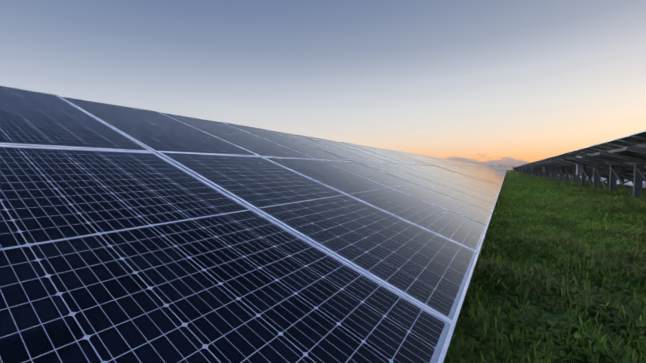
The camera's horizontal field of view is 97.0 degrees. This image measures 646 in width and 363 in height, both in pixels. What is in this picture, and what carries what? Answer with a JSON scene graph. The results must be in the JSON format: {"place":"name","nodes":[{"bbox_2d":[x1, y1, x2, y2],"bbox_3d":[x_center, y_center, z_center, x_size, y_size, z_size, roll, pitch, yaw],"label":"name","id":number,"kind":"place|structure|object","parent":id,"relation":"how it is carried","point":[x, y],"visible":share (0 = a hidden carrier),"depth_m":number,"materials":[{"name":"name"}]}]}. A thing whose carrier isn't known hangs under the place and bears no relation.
{"place":"outdoors","nodes":[
{"label":"outdoors","id":0,"kind":"place"},
{"bbox_2d":[0,0,645,168],"label":"sky","id":1,"kind":"structure","parent":0,"point":[516,83],"materials":[{"name":"blue"}]},
{"bbox_2d":[443,169,645,362],"bbox_3d":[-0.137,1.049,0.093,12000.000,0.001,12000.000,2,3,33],"label":"ground","id":2,"kind":"structure","parent":0,"point":[544,293],"depth_m":2.40,"materials":[{"name":"green plant"}]},
{"bbox_2d":[0,86,506,362],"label":"solar row","id":3,"kind":"object","parent":2,"relation":"on","point":[131,235],"visible":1,"depth_m":1.16,"materials":[{"name":"blue glass"}]},
{"bbox_2d":[512,130,645,197],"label":"solar row","id":4,"kind":"object","parent":2,"relation":"on","point":[613,161],"visible":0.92,"depth_m":12.28,"materials":[{"name":"grey glass"}]},
{"bbox_2d":[558,175,645,187],"bbox_3d":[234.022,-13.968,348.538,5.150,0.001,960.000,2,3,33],"label":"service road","id":5,"kind":"structure","parent":0,"point":[631,183],"depth_m":22.51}
]}

